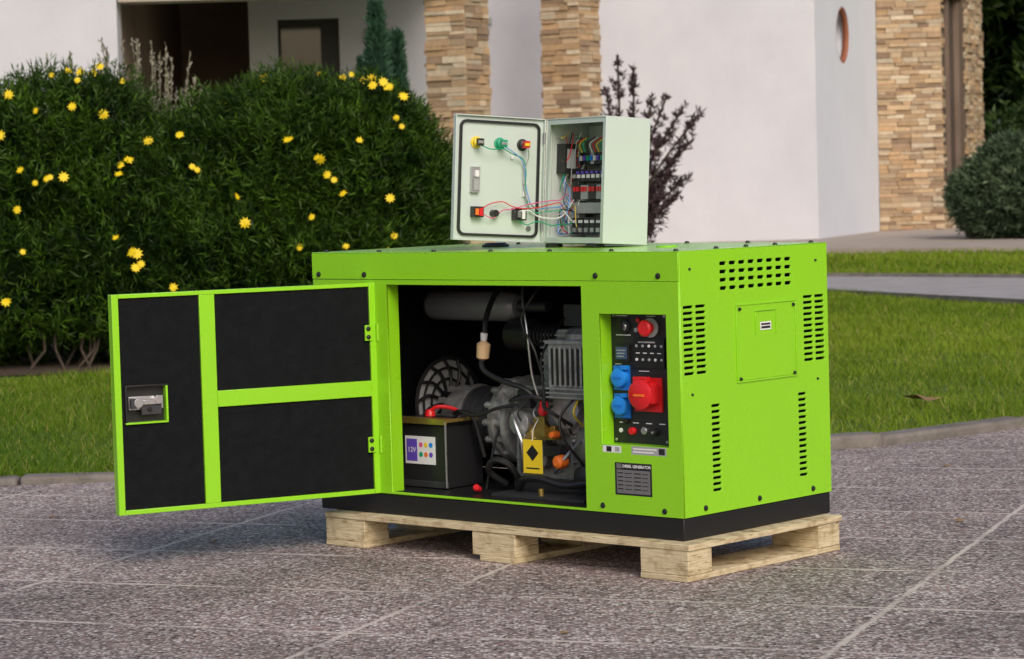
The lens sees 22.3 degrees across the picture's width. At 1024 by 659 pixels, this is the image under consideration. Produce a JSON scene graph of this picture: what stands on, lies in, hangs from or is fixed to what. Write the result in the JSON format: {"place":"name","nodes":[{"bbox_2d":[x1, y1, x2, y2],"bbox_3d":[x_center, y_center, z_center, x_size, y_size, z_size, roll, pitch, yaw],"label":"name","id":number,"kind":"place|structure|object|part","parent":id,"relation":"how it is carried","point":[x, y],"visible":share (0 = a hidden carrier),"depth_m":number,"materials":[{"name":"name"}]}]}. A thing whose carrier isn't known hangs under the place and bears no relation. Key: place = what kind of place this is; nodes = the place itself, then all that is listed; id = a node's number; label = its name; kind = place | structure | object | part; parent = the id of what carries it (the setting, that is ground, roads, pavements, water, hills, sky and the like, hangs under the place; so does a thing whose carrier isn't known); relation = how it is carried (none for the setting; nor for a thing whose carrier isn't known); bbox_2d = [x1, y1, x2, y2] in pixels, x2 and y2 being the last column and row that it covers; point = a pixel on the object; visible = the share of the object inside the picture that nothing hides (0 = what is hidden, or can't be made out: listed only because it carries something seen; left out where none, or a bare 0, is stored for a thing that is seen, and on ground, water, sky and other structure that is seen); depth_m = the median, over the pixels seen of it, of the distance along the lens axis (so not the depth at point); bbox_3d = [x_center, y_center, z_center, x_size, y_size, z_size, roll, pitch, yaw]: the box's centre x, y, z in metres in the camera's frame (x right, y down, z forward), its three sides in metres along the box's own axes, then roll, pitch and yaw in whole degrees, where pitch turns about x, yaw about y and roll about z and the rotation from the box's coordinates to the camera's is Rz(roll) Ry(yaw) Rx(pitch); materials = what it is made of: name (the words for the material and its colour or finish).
{"place":"outdoors","nodes":[
{"label":"outdoors","id":0,"kind":"place"},
{"bbox_2d":[0,428,1023,658],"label":"paving","id":1,"kind":"structure","parent":0,"point":[911,568],"depth_m":6.65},
{"bbox_2d":[49,394,963,633],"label":"fallen leaves","id":2,"kind":"object","parent":1,"relation":"on","point":[917,396],"visible":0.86,"depth_m":11.12,"materials":[{"name":"brown plant"}]},
{"bbox_2d":[325,509,841,582],"bbox_3d":[0.183,0.567,7.339,1.344,0.097,0.679,1,4,42],"label":"wooden pallet","id":3,"kind":"object","parent":1,"relation":"on","point":[682,561],"visible":0.62,"depth_m":7.07,"materials":[{"name":"brown wood"}]},
{"bbox_2d":[108,240,831,540],"bbox_3d":[-0.109,0.158,7.119,1.418,0.762,1.389,1,4,42],"label":"diesel generator","id":4,"kind":"object","parent":3,"relation":"on","point":[673,391],"visible":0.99,"depth_m":7.16,"materials":[{"name":"green paint"}]},
{"bbox_2d":[108,282,381,515],"bbox_3d":[-0.731,0.187,7.254,0.794,0.604,0.042,-3,4,-27],"label":"door","id":5,"kind":"structure","parent":4,"relation":"in","point":[242,396],"depth_m":7.24,"materials":[{"name":"paint"}]},
{"bbox_2d":[450,114,650,246],"bbox_3d":[0.107,-0.415,7.283,0.445,0.367,0.329,1,1,-34],"label":"electrical control cabinet","id":6,"kind":"object","parent":4,"relation":"on","point":[594,170],"visible":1,"depth_m":7.36,"materials":[{"name":"metal"}]},
{"bbox_3d":[0.012,-0.426,7.363,0.378,0.354,0.063,1,1,-30],"label":"cabinet door","id":7,"kind":"part","parent":6,"relation":"part of","materials":[{"name":"paint"}]},
{"bbox_2d":[0,253,1023,476],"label":"lawn","id":8,"kind":"structure","parent":0,"point":[104,445],"depth_m":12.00,"materials":[{"name":"green plant"}]},
{"bbox_2d":[0,343,109,375],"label":"planting bed","id":9,"kind":"object","parent":8,"relation":"on","point":[9,369],"depth_m":15.23,"materials":[{"name":"brown soil"}]},
{"bbox_2d":[0,308,109,369],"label":"bush stems","id":10,"kind":"object","parent":9,"relation":"on","point":[90,350],"visible":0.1,"depth_m":15.14,"materials":[{"name":"brown plant"}]},
{"bbox_2d":[30,50,108,81],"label":"feather grass","id":11,"kind":"object","parent":9,"relation":"on","point":[70,55],"depth_m":17.23,"materials":[{"name":"beige plant"}]},
{"bbox_2d":[0,53,211,365],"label":"flowering bush","id":12,"kind":"object","parent":9,"relation":"on","point":[70,239],"visible":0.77,"depth_m":15.12,"materials":[{"name":"green plant"}]},
{"bbox_2d":[118,54,474,293],"bbox_3d":[-1.335,-0.717,15.758,2.336,1.924,2.118,-2,3,0],"label":"flowering bush","id":13,"kind":"object","parent":9,"relation":"on","point":[359,161],"visible":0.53,"depth_m":15.15,"materials":[{"name":"green plant"}]},
{"bbox_2d":[97,37,208,116],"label":"feather grass","id":14,"kind":"object","parent":8,"relation":"on","point":[154,68],"depth_m":18.01,"materials":[{"name":"beige plant"}]},
{"bbox_2d":[121,1,249,126],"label":"porch walls","id":15,"kind":"structure","parent":8,"relation":"on","point":[213,37],"depth_m":35.80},
{"bbox_2d":[353,54,364,73],"bbox_3d":[-1.418,-1.540,25.350,0.509,2.310,0.524,-4,4,-39],"label":"conifer tree","id":16,"kind":"object","parent":8,"relation":"on","point":[359,62],"visible":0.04,"depth_m":25.25,"materials":[{"name":"green plant"}]},
{"bbox_2d":[358,0,395,90],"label":"conifer tree","id":17,"kind":"object","parent":8,"relation":"on","point":[376,52],"visible":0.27,"depth_m":24.81,"materials":[{"name":"green plant"}]},
{"bbox_2d":[387,26,411,93],"bbox_3d":[-1.104,-1.673,25.266,0.575,2.568,0.614,-2,3,0],"label":"conifer tree","id":18,"kind":"object","parent":8,"relation":"on","point":[397,44],"visible":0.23,"depth_m":25.12,"materials":[{"name":"green plant"}]},
{"bbox_2d":[0,0,818,243],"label":"walls","id":19,"kind":"structure","parent":8,"relation":"on","point":[742,72],"depth_m":36.09,"materials":[{"name":"white paint"}]},
{"bbox_2d":[118,0,278,4],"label":"porch beam","id":20,"kind":"structure","parent":19,"relation":"attached to","point":[130,2],"depth_m":30.03,"materials":[{"name":"white paint"}]},
{"bbox_2d":[277,18,339,122],"bbox_3d":[-2.547,-2.667,32.992,0.780,2.540,0.090,-2,3,0],"label":"window","id":21,"kind":"structure","parent":19,"relation":"attached to","point":[312,40],"depth_m":32.95,"materials":[{"name":"grey glass"}]},
{"bbox_2d":[423,0,495,243],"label":"stone column","id":22,"kind":"structure","parent":8,"relation":"on","point":[456,53],"depth_m":29.95,"materials":[{"name":"beige stone"}]},
{"bbox_2d":[599,53,705,242],"bbox_3d":[1.427,-1.716,26.884,1.161,2.330,0.695,-2,3,-12],"label":"dark leaved shrub","id":23,"kind":"object","parent":8,"relation":"on","point":[655,200],"visible":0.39,"depth_m":26.89,"materials":[{"name":"purple plant"}]},
{"bbox_2d":[827,273,1023,305],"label":"path edging","id":24,"kind":"object","parent":8,"relation":"on","point":[980,299],"visible":0.11,"depth_m":21.39,"materials":[{"name":"concrete"}]},
{"bbox_2d":[690,227,1023,254],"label":"porch floor","id":25,"kind":"structure","parent":0,"point":[951,239],"depth_m":33.34,"materials":[{"name":"concrete"}]},
{"bbox_2d":[539,0,602,195],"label":"stone column","id":26,"kind":"structure","parent":25,"relation":"on","point":[571,57],"depth_m":33.93,"materials":[{"name":"beige stone"}]},
{"bbox_2d":[875,0,984,230],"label":"stone wall","id":27,"kind":"structure","parent":25,"relation":"on","point":[911,80],"depth_m":39.74,"materials":[{"name":"beige stone"}]},
{"bbox_2d":[942,0,960,182],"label":"tall window","id":28,"kind":"structure","parent":27,"relation":"attached to","point":[950,13],"depth_m":41.26,"materials":[{"name":"brown glass"}]},
{"bbox_2d":[826,241,1023,277],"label":"grass","id":29,"kind":"structure","parent":0,"point":[986,262],"depth_m":27.28,"materials":[{"name":"green plant"}]},
{"bbox_2d":[827,276,1023,298],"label":"path","id":30,"kind":"structure","parent":0,"point":[989,287],"depth_m":22.32,"materials":[{"name":"grey concrete"}]},
{"label":"ground","id":31,"kind":"structure","parent":0,"visible":0},
{"bbox_2d":[0,416,1023,485],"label":"kerb","id":32,"kind":"structure","parent":31,"relation":"on","point":[838,441],"depth_m":9.82,"materials":[{"name":"concrete"}]},
{"bbox_2d":[814,0,879,238],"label":"side wall","id":33,"kind":"structure","parent":31,"relation":"on","point":[847,145],"depth_m":37.92,"materials":[{"name":"white paint"}]},
{"bbox_2d":[836,7,848,62],"bbox_3d":[4.653,-4.278,37.710,0.318,1.200,1.200,0,4,21],"label":"round window","id":34,"kind":"structure","parent":33,"relation":"attached to","point":[845,29],"depth_m":37.93,"materials":[{"name":"orange glass"}]},
{"bbox_2d":[939,127,1023,238],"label":"round shrub","id":35,"kind":"object","parent":31,"relation":"on","point":[983,197],"visible":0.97,"depth_m":33.52,"materials":[{"name":"green plant"}]},
{"bbox_2d":[981,0,1023,138],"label":"broadleaf tree","id":36,"kind":"object","parent":31,"relation":"on","point":[1000,75],"visible":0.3,"depth_m":52.37,"materials":[{"name":"green plant"}]},
{"bbox_2d":[982,96,1023,139],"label":"hedge","id":37,"kind":"object","parent":31,"relation":"on","point":[1013,121],"visible":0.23,"depth_m":47.62,"materials":[{"name":"green plant"}]},
{"bbox_2d":[985,24,1023,127],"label":"broadleaf tree","id":38,"kind":"object","parent":31,"relation":"on","point":[1019,112],"depth_m":55.86,"materials":[{"name":"green plant"}]}
]}

